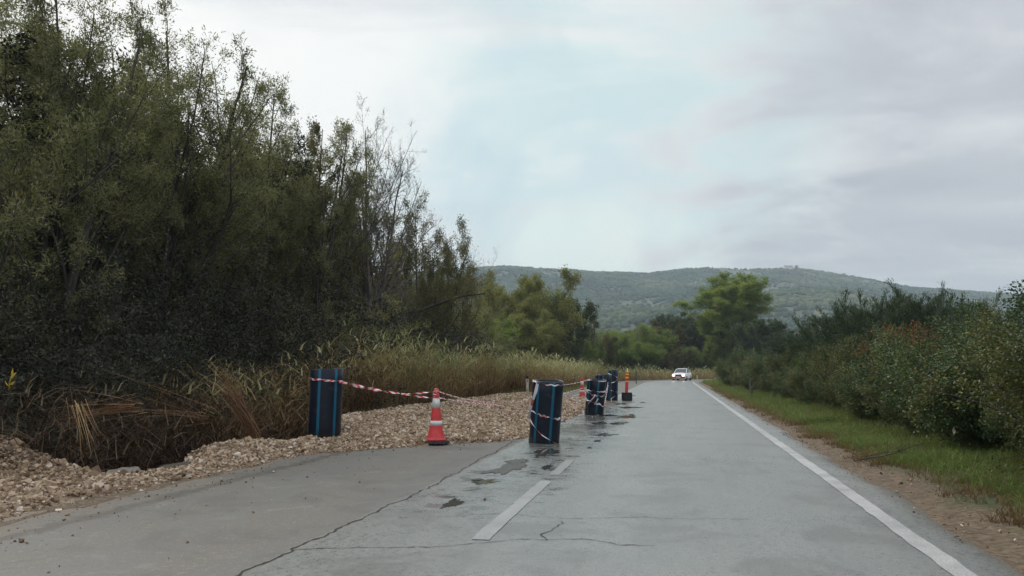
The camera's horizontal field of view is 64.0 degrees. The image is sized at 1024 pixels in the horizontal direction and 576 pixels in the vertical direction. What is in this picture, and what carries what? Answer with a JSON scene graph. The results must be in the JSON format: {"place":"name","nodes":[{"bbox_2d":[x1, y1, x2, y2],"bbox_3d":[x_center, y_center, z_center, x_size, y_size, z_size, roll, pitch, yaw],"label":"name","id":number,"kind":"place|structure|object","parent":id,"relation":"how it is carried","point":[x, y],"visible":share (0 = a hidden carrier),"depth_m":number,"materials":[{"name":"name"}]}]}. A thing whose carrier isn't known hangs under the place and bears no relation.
{"place":"outdoors","nodes":[
{"label":"outdoors","id":0,"kind":"place"},
{"bbox_2d":[66,398,106,456],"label":"dry reed clump","id":1,"kind":"object","parent":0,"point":[77,408],"visible":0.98,"depth_m":11.81,"materials":[{"name":"beige plant"}]},
{"bbox_2d":[0,379,1021,575],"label":"road","id":2,"kind":"structure","parent":0,"point":[676,452],"depth_m":7.78,"materials":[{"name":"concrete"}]},
{"bbox_2d":[236,441,513,575],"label":"road seam crack","id":3,"kind":"object","parent":2,"relation":"on","point":[241,572],"visible":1,"depth_m":7.36,"materials":[{"name":"black asphalt"}]},
{"bbox_2d":[0,395,1022,572],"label":"road grit","id":4,"kind":"object","parent":2,"relation":"on","point":[21,540],"visible":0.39,"depth_m":9.80,"materials":[{"name":"gravel"}]},
{"bbox_2d":[472,481,551,539],"bbox_3d":[0.076,2.235,8.475,0.168,0.003,3.600,-1,-6,11],"label":"road centre dash","id":5,"kind":"object","parent":2,"relation":"on","point":[492,528],"visible":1,"depth_m":7.93,"materials":[{"name":"white paint"}]},
{"bbox_2d":[529,379,563,443],"bbox_3d":[0.651,2.355,15.603,0.584,1.212,0.575,4,0,16],"label":"pipe section","id":6,"kind":"object","parent":2,"relation":"on","point":[547,402],"visible":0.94,"depth_m":15.35,"materials":[{"name":"black plastic"}]},
{"bbox_2d":[585,379,605,414],"bbox_3d":[2.557,3.340,25.084,0.578,1.112,0.570,4,-1,29],"label":"pipe section","id":7,"kind":"object","parent":2,"relation":"on","point":[593,387],"visible":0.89,"depth_m":24.84,"materials":[{"name":"black plastic"}]},
{"bbox_2d":[692,381,977,575],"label":"road edge line","id":8,"kind":"object","parent":2,"relation":"on","point":[947,562],"visible":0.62,"depth_m":7.82,"materials":[{"name":"white paint"}]},
{"bbox_2d":[0,374,1023,575],"bbox_3d":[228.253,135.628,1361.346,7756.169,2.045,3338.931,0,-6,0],"label":"ground","id":9,"kind":"structure","parent":0,"point":[1003,545],"depth_m":8.85,"materials":[{"name":"soil"}]},
{"bbox_2d":[0,258,140,460],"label":"dark shrub","id":10,"kind":"object","parent":9,"relation":"on","point":[29,328],"visible":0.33,"depth_m":13.87,"materials":[{"name":"green plant"}]},
{"bbox_2d":[0,0,164,304],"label":"willow tree","id":11,"kind":"object","parent":9,"relation":"on","point":[7,6],"visible":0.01,"depth_m":24.13,"materials":[{"name":"green plant"}]},
{"bbox_2d":[0,22,190,316],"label":"willow tree","id":12,"kind":"object","parent":9,"relation":"on","point":[17,54],"visible":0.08,"depth_m":20.99,"materials":[{"name":"green plant"}]},
{"bbox_2d":[0,0,195,418],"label":"willow tree","id":13,"kind":"object","parent":9,"relation":"on","point":[38,207],"visible":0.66,"depth_m":18.88,"materials":[{"name":"green plant"}]},
{"bbox_2d":[0,0,195,364],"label":"willow tree","id":14,"kind":"object","parent":9,"relation":"on","point":[71,55],"visible":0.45,"depth_m":20.89,"materials":[{"name":"green plant"}]},
{"bbox_2d":[0,237,216,471],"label":"dark shrub","id":15,"kind":"object","parent":9,"relation":"on","point":[155,361],"visible":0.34,"depth_m":14.77,"materials":[{"name":"green plant"}]},
{"bbox_2d":[0,221,217,428],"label":"dark shrub","id":16,"kind":"object","parent":9,"relation":"on","point":[47,309],"visible":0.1,"depth_m":17.82,"materials":[{"name":"green plant"}]},
{"bbox_2d":[1,213,246,421],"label":"dark shrub","id":17,"kind":"object","parent":9,"relation":"on","point":[161,307],"visible":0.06,"depth_m":21.05,"materials":[{"name":"green plant"}]},
{"bbox_2d":[9,43,245,303],"bbox_3d":[-15.028,-1.032,29.959,10.676,13.243,12.580,1,-6,-13],"label":"willow tree","id":18,"kind":"object","parent":9,"relation":"on","point":[210,142],"depth_m":29.99,"materials":[{"name":"green plant"}]},
{"bbox_2d":[20,73,235,341],"bbox_3d":[-11.679,-1.134,24.471,6.273,12.266,4.700,4,-7,-36],"label":"willow tree","id":19,"kind":"object","parent":9,"relation":"on","point":[155,243],"visible":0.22,"depth_m":24.59,"materials":[{"name":"green plant"}]},
{"bbox_2d":[0,255,278,468],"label":"dark shrub","id":20,"kind":"object","parent":9,"relation":"on","point":[101,373],"visible":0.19,"depth_m":16.44,"materials":[{"name":"green plant"}]},
{"bbox_2d":[0,248,309,453],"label":"dark shrub","id":21,"kind":"object","parent":9,"relation":"on","point":[186,323],"visible":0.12,"depth_m":19.47,"materials":[{"name":"green plant"}]},
{"bbox_2d":[0,356,321,472],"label":"dead reeds","id":22,"kind":"object","parent":9,"relation":"on","point":[101,460],"visible":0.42,"depth_m":14.05,"materials":[{"name":"brown plant"}]},
{"bbox_2d":[42,387,146,428],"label":"dry reed clump","id":23,"kind":"object","parent":22,"relation":"on","point":[115,408],"visible":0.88,"depth_m":12.41,"materials":[{"name":"brown plant"}]},
{"bbox_2d":[10,355,214,447],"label":"dry reed clump","id":24,"kind":"object","parent":22,"relation":"on","point":[197,413],"visible":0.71,"depth_m":13.95,"materials":[{"name":"brown plant"}]},
{"bbox_2d":[206,357,261,438],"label":"dry reed clump","id":25,"kind":"object","parent":22,"relation":"on","point":[243,410],"visible":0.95,"depth_m":15.42,"materials":[{"name":"brown plant"}]},
{"bbox_2d":[26,230,334,392],"bbox_3d":[-11.472,1.591,24.050,11.533,7.892,9.516,-1,-6,6],"label":"dark shrub","id":26,"kind":"object","parent":9,"relation":"on","point":[214,304],"visible":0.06,"depth_m":22.83,"materials":[{"name":"green plant"}]},
{"bbox_2d":[4,272,358,437],"bbox_3d":[-8.317,2.363,21.797,8.565,5.861,7.067,1,-6,-9],"label":"dark shrub","id":27,"kind":"object","parent":9,"relation":"on","point":[286,346],"visible":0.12,"depth_m":21.30,"materials":[{"name":"green plant"}]},
{"bbox_2d":[96,0,290,348],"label":"willow tree","id":28,"kind":"object","parent":9,"relation":"on","point":[211,169],"visible":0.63,"depth_m":25.47,"materials":[{"name":"green plant"}]},
{"bbox_2d":[62,223,365,374],"bbox_3d":[-10.842,1.710,26.876,9.854,8.172,11.943,-2,-6,22],"label":"dark shrub","id":29,"kind":"object","parent":9,"relation":"on","point":[263,314],"visible":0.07,"depth_m":24.89,"materials":[{"name":"green plant"}]},
{"bbox_2d":[129,128,315,365],"bbox_3d":[-10.345,-0.423,29.679,6.627,12.104,9.260,-2,-6,23],"label":"willow tree","id":30,"kind":"object","parent":9,"relation":"on","point":[284,216],"visible":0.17,"depth_m":29.17,"materials":[{"name":"green plant"}]},
{"bbox_2d":[111,118,335,315],"bbox_3d":[-13.221,-0.598,35.517,10.774,13.364,12.695,1,-6,-13],"label":"willow tree","id":31,"kind":"object","parent":9,"relation":"on","point":[305,165],"visible":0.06,"depth_m":33.31,"materials":[{"name":"green plant"}]},
{"bbox_2d":[40,319,411,463],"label":"reeds","id":32,"kind":"object","parent":9,"relation":"on","point":[354,403],"visible":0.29,"depth_m":19.53,"materials":[{"name":"brown plant"}]},
{"bbox_2d":[110,249,411,411],"bbox_3d":[-7.708,2.325,24.483,9.850,6.740,8.127,3,-6,-28],"label":"dark shrub","id":33,"kind":"object","parent":9,"relation":"on","point":[259,346],"visible":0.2,"depth_m":23.79,"materials":[{"name":"green plant"}]},
{"bbox_2d":[174,116,368,347],"bbox_3d":[-8.766,-0.620,32.723,6.548,13.454,9.149,-3,-6,30],"label":"willow tree","id":34,"kind":"object","parent":9,"relation":"on","point":[346,204],"visible":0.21,"depth_m":31.99,"materials":[{"name":"green plant"}]},
{"bbox_2d":[140,234,408,388],"bbox_3d":[-10.251,1.926,30.015,12.404,8.488,10.234,-4,-7,32],"label":"dark shrub","id":35,"kind":"object","parent":9,"relation":"on","point":[294,285],"visible":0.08,"depth_m":28.40,"materials":[{"name":"green plant"}]},
{"bbox_2d":[170,237,407,369],"bbox_3d":[-9.340,2.111,32.879,10.454,8.670,12.670,-1,-6,10],"label":"dark shrub","id":36,"kind":"object","parent":9,"relation":"on","point":[353,306],"visible":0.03,"depth_m":30.70,"materials":[{"name":"green plant"}]},
{"bbox_2d":[194,68,391,364],"bbox_3d":[-8.447,-1.155,31.573,7.613,14.102,5.704,2,-6,-15],"label":"willow tree","id":37,"kind":"object","parent":9,"relation":"on","point":[328,264],"visible":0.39,"depth_m":31.12,"materials":[{"name":"green plant"}]},
{"bbox_2d":[202,132,407,341],"bbox_3d":[-10.738,-0.327,37.501,9.042,12.925,12.634,-4,-7,36],"label":"willow tree","id":38,"kind":"object","parent":9,"relation":"on","point":[397,254],"depth_m":39.79,"materials":[{"name":"green plant"}]},
{"bbox_2d":[0,391,611,521],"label":"gravel bed","id":39,"kind":"object","parent":9,"relation":"on","point":[68,498],"visible":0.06,"depth_m":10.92,"materials":[{"name":"beige gravel"}]},
{"bbox_2d":[308,368,342,437],"bbox_3d":[-3.536,2.185,15.550,0.609,1.322,0.600,2,-6,-12],"label":"pipe section","id":40,"kind":"object","parent":39,"relation":"on","point":[325,409],"visible":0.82,"depth_m":15.30,"materials":[{"name":"black plastic"}]},
{"bbox_2d":[309,377,502,405],"bbox_3d":[-1.066,2.348,18.047,2.402,0.838,7.440,-3,-6,30],"label":"barrier tape","id":41,"kind":"object","parent":40,"relation":"attached to","point":[354,385],"visible":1,"depth_m":15.34,"materials":[{"name":"plastic"}]},
{"bbox_2d":[424,388,449,443],"bbox_3d":[-1.407,2.365,15.186,0.485,1.003,0.485,2,-6,-17],"label":"traffic cone","id":42,"kind":"object","parent":39,"relation":"on","point":[435,435],"visible":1,"depth_m":15.08,"materials":[{"name":"red plastic"}]},
{"bbox_2d":[203,283,432,400],"bbox_3d":[-7.468,2.624,26.777,7.419,5.877,7.411,-2,-6,19],"label":"willow shrub","id":43,"kind":"object","parent":9,"relation":"on","point":[297,324],"visible":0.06,"depth_m":26.88,"materials":[{"name":"green plant"}]},
{"bbox_2d":[265,115,372,337],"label":"leafy tree","id":44,"kind":"object","parent":9,"relation":"on","point":[317,132],"visible":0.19,"depth_m":32.64,"materials":[{"name":"green plant"}]},
{"bbox_2d":[267,274,461,400],"bbox_3d":[-6.111,2.590,32.343,8.998,7.135,9.008,-2,-6,19],"label":"willow shrub","id":45,"kind":"object","parent":9,"relation":"on","point":[397,312],"visible":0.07,"depth_m":31.16,"materials":[{"name":"green plant"}]},
{"bbox_2d":[266,276,467,381],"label":"dark shrub","id":46,"kind":"object","parent":9,"relation":"on","point":[439,335],"visible":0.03,"depth_m":36.59,"materials":[{"name":"green plant"}]},
{"bbox_2d":[324,91,442,347],"bbox_3d":[-5.976,-1.075,35.650,6.607,14.626,4.825,5,-8,-42],"label":"bare tree","id":47,"kind":"object","parent":9,"relation":"on","point":[366,289],"visible":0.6,"depth_m":35.41,"materials":[{"name":"green plant"}]},
{"bbox_2d":[361,256,415,351],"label":"willow tree","id":48,"kind":"object","parent":9,"relation":"on","point":[409,297],"visible":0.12,"depth_m":44.47,"materials":[{"name":"green plant"}]},
{"bbox_2d":[273,322,525,411],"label":"reeds","id":49,"kind":"object","parent":9,"relation":"on","point":[485,379],"visible":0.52,"depth_m":31.51,"materials":[{"name":"beige plant"}]},
{"bbox_2d":[341,291,500,386],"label":"dark shrub","id":50,"kind":"object","parent":9,"relation":"on","point":[463,339],"visible":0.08,"depth_m":41.10,"materials":[{"name":"green plant"}]},
{"bbox_2d":[349,202,499,328],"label":"leafy tree","id":51,"kind":"object","parent":9,"relation":"on","point":[443,301],"visible":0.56,"depth_m":46.05,"materials":[{"name":"green plant"}]},
{"bbox_2d":[374,190,485,353],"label":"leafy tree","id":52,"kind":"object","parent":9,"relation":"on","point":[449,312],"visible":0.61,"depth_m":47.67,"materials":[{"name":"green plant"}]},
{"bbox_2d":[409,239,501,334],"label":"bare tree","id":53,"kind":"object","parent":9,"relation":"on","point":[477,278],"visible":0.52,"depth_m":56.88,"materials":[{"name":"green plant"}]},
{"bbox_2d":[385,276,529,359],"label":"willow shrub","id":54,"kind":"object","parent":9,"relation":"on","point":[460,324],"visible":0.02,"depth_m":52.43,"materials":[{"name":"green plant"}]},
{"bbox_2d":[411,250,510,350],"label":"willow tree","id":55,"kind":"object","parent":9,"relation":"on","point":[472,298],"visible":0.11,"depth_m":59.74,"materials":[{"name":"green plant"}]},
{"bbox_2d":[413,309,525,364],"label":"dark shrub","id":56,"kind":"object","parent":9,"relation":"on","point":[479,332],"visible":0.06,"depth_m":48.89,"materials":[{"name":"green plant"}]},
{"bbox_2d":[458,316,523,355],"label":"leafy tree","id":57,"kind":"object","parent":9,"relation":"on","point":[508,333],"visible":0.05,"depth_m":76.33,"materials":[{"name":"green plant"}]},
{"bbox_2d":[454,275,544,335],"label":"willow tree","id":58,"kind":"object","parent":9,"relation":"on","point":[530,312],"visible":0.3,"depth_m":90.60,"materials":[{"name":"green plant"}]},
{"bbox_2d":[482,314,523,359],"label":"willow shrub","id":59,"kind":"object","parent":9,"relation":"on","point":[505,344],"visible":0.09,"depth_m":69.05,"materials":[{"name":"green plant"}]},
{"bbox_2d":[472,309,563,361],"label":"leafy tree","id":60,"kind":"object","parent":9,"relation":"on","point":[542,334],"visible":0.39,"depth_m":82.72,"materials":[{"name":"green plant"}]},
{"bbox_2d":[474,264,588,363],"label":"willow tree","id":61,"kind":"object","parent":9,"relation":"on","point":[558,310],"visible":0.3,"depth_m":94.86,"materials":[{"name":"green plant"}]},
{"bbox_2d":[465,348,607,392],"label":"reeds","id":62,"kind":"object","parent":9,"relation":"on","point":[570,373],"visible":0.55,"depth_m":52.90,"materials":[{"name":"beige plant"}]},
{"bbox_2d":[543,289,600,363],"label":"leafy tree","id":63,"kind":"object","parent":9,"relation":"on","point":[590,309],"visible":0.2,"depth_m":107.17,"materials":[{"name":"green plant"}]},
{"bbox_2d":[571,335,608,366],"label":"leafy tree","id":64,"kind":"object","parent":9,"relation":"on","point":[595,353],"visible":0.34,"depth_m":116.22,"materials":[{"name":"green plant"}]},
{"bbox_2d":[573,316,618,368],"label":"leafy tree","id":65,"kind":"object","parent":9,"relation":"on","point":[606,344],"visible":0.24,"depth_m":122.47,"materials":[{"name":"green plant"}]},
{"bbox_2d":[595,330,642,375],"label":"leafy tree","id":66,"kind":"object","parent":9,"relation":"on","point":[622,343],"visible":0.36,"depth_m":128.24,"materials":[{"name":"green plant"}]},
{"bbox_2d":[613,340,666,374],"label":"leafy tree","id":67,"kind":"object","parent":9,"relation":"on","point":[643,353],"visible":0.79,"depth_m":124.51,"materials":[{"name":"green plant"}]},
{"bbox_2d":[616,323,681,369],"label":"leafy tree","id":68,"kind":"object","parent":9,"relation":"on","point":[647,334],"visible":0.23,"depth_m":135.29,"materials":[{"name":"green plant"}]},
{"bbox_2d":[634,317,689,376],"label":"leafy tree","id":69,"kind":"object","parent":9,"relation":"on","point":[680,342],"visible":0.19,"depth_m":146.85,"materials":[{"name":"green plant"}]},
{"bbox_2d":[599,363,736,380],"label":"reeds","id":70,"kind":"object","parent":9,"relation":"on","point":[643,375],"visible":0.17,"depth_m":103.73,"materials":[{"name":"beige plant"}]},
{"bbox_2d":[653,345,696,375],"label":"leafy tree","id":71,"kind":"object","parent":9,"relation":"on","point":[673,362],"visible":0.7,"depth_m":132.00,"materials":[{"name":"green plant"}]},
{"bbox_2d":[648,310,704,373],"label":"leafy tree","id":72,"kind":"object","parent":9,"relation":"on","point":[663,321],"visible":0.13,"depth_m":155.53,"materials":[{"name":"green plant"}]},
{"bbox_2d":[672,317,712,378],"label":"leafy tree","id":73,"kind":"object","parent":9,"relation":"on","point":[695,339],"visible":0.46,"depth_m":147.90,"materials":[{"name":"green plant"}]},
{"bbox_2d":[674,345,713,378],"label":"leafy tree","id":74,"kind":"object","parent":9,"relation":"on","point":[700,359],"visible":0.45,"depth_m":136.20,"materials":[{"name":"green plant"}]},
{"bbox_2d":[670,272,777,376],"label":"tree","id":75,"kind":"object","parent":9,"relation":"on","point":[735,302],"visible":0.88,"depth_m":133.60,"materials":[{"name":"green plant"}]},
{"bbox_2d":[711,347,753,385],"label":"bramble bush","id":76,"kind":"object","parent":9,"relation":"on","point":[722,371],"visible":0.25,"depth_m":59.20,"materials":[{"name":"green plant"}]},
{"bbox_2d":[727,347,781,389],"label":"bramble bush","id":77,"kind":"object","parent":9,"relation":"on","point":[741,382],"visible":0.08,"depth_m":46.69,"materials":[{"name":"green plant"}]},
{"bbox_2d":[743,353,777,391],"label":"bramble bush","id":78,"kind":"object","parent":9,"relation":"on","point":[755,368],"visible":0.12,"depth_m":40.42,"materials":[{"name":"green plant"}]},
{"bbox_2d":[728,317,793,359],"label":"leafy tree","id":79,"kind":"object","parent":9,"relation":"on","point":[759,329],"visible":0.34,"depth_m":116.07,"materials":[{"name":"green plant"}]},
{"bbox_2d":[758,345,800,392],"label":"bramble bush","id":80,"kind":"object","parent":9,"relation":"on","point":[777,358],"visible":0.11,"depth_m":35.79,"materials":[{"name":"green plant"}]},
{"bbox_2d":[759,330,800,362],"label":"leafy tree","id":81,"kind":"object","parent":9,"relation":"on","point":[773,341],"visible":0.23,"depth_m":111.73,"materials":[{"name":"green plant"}]},
{"bbox_2d":[766,327,805,363],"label":"broom shrub","id":82,"kind":"object","parent":9,"relation":"on","point":[779,351],"visible":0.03,"depth_m":37.29,"materials":[{"name":"green plant"}]},
{"bbox_2d":[711,385,873,425],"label":"grass","id":83,"kind":"structure","parent":9,"relation":"on","point":[780,408],"depth_m":25.80,"materials":[{"name":"green plant"}]},
{"bbox_2d":[782,357,840,404],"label":"bramble","id":84,"kind":"object","parent":9,"relation":"on","point":[798,384],"visible":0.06,"depth_m":26.81,"materials":[{"name":"green plant"}]},
{"bbox_2d":[803,364,842,408],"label":"bramble","id":85,"kind":"object","parent":9,"relation":"on","point":[818,394],"visible":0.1,"depth_m":24.26,"materials":[{"name":"green plant"}]},
{"bbox_2d":[790,331,868,403],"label":"bramble bush","id":86,"kind":"object","parent":9,"relation":"on","point":[803,365],"visible":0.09,"depth_m":27.47,"materials":[{"name":"green plant"}]},
{"bbox_2d":[825,365,886,419],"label":"bramble","id":87,"kind":"object","parent":9,"relation":"on","point":[853,401],"visible":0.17,"depth_m":19.73,"materials":[{"name":"green plant"}]},
{"bbox_2d":[805,330,927,409],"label":"bramble bush","id":88,"kind":"object","parent":9,"relation":"on","point":[847,349],"visible":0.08,"depth_m":23.27,"materials":[{"name":"green plant"}]},
{"bbox_2d":[778,288,979,359],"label":"broom shrub","id":89,"kind":"object","parent":9,"relation":"on","point":[879,309],"visible":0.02,"depth_m":34.10,"materials":[{"name":"green plant"}]},
{"bbox_2d":[850,324,916,370],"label":"rusty shrub","id":90,"kind":"object","parent":9,"relation":"on","point":[866,348],"visible":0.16,"depth_m":20.07,"materials":[{"name":"green plant"}]},
{"bbox_2d":[851,354,944,428],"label":"bramble","id":91,"kind":"object","parent":9,"relation":"on","point":[869,389],"visible":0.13,"depth_m":17.38,"materials":[{"name":"green plant"}]},
{"bbox_2d":[831,315,971,407],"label":"bramble bush","id":92,"kind":"object","parent":9,"relation":"on","point":[863,376],"visible":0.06,"depth_m":19.32,"materials":[{"name":"green plant"}]},
{"bbox_2d":[785,413,1023,528],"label":"grass","id":93,"kind":"structure","parent":9,"relation":"on","point":[865,439],"depth_m":11.87,"materials":[{"name":"green plant"}]},
{"bbox_2d":[791,278,1023,362],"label":"broom shrub","id":94,"kind":"object","parent":9,"relation":"on","point":[863,321],"visible":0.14,"depth_m":29.07,"materials":[{"name":"green plant"}]},
{"bbox_2d":[871,368,946,437],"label":"bramble","id":95,"kind":"object","parent":9,"relation":"on","point":[904,420],"visible":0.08,"depth_m":15.42,"materials":[{"name":"green plant"}]},
{"bbox_2d":[835,291,1022,431],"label":"bramble bush","id":96,"kind":"object","parent":9,"relation":"on","point":[881,355],"visible":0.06,"depth_m":16.40,"materials":[{"name":"green plant"}]},
{"bbox_2d":[846,280,1019,326],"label":"broom shrub","id":97,"kind":"object","parent":9,"relation":"on","point":[952,295],"visible":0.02,"depth_m":33.44,"materials":[{"name":"green plant"}]},
{"bbox_2d":[877,279,1023,455],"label":"bramble bush","id":98,"kind":"object","parent":9,"relation":"on","point":[947,423],"visible":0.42,"depth_m":12.56,"materials":[{"name":"green plant"}]},
{"bbox_2d":[898,302,1023,477],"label":"bramble bush","id":99,"kind":"object","parent":9,"relation":"on","point":[1003,358],"visible":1,"depth_m":9.48,"materials":[{"name":"green plant"}]},
{"bbox_2d":[904,347,1023,450],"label":"bramble","id":100,"kind":"object","parent":9,"relation":"on","point":[924,416],"visible":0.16,"depth_m":12.38,"materials":[{"name":"green plant"}]},
{"bbox_2d":[976,390,1023,457],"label":"bramble","id":101,"kind":"object","parent":9,"relation":"on","point":[992,417],"visible":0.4,"depth_m":10.95,"materials":[{"name":"green plant"}]},
{"bbox_2d":[0,0,1023,293],"label":"sky","id":102,"kind":"structure","parent":0,"point":[881,140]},
{"bbox_2d":[372,268,1010,331],"bbox_3d":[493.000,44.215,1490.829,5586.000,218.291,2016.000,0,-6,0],"label":"hills","id":103,"kind":"structure","parent":0,"point":[798,314],"depth_m":1364.90,"materials":[{"name":"green plant"}]},
{"bbox_2d":[414,265,1023,340],"bbox_3d":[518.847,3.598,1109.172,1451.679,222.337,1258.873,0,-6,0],"label":"hillside forest","id":104,"kind":"object","parent":103,"relation":"on","point":[819,292],"visible":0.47,"depth_m":1332.48,"materials":[{"name":"green plant"}]},
{"bbox_2d":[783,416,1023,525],"bbox_3d":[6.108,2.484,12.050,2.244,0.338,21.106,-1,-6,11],"label":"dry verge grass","id":105,"kind":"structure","parent":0,"point":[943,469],"depth_m":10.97,"materials":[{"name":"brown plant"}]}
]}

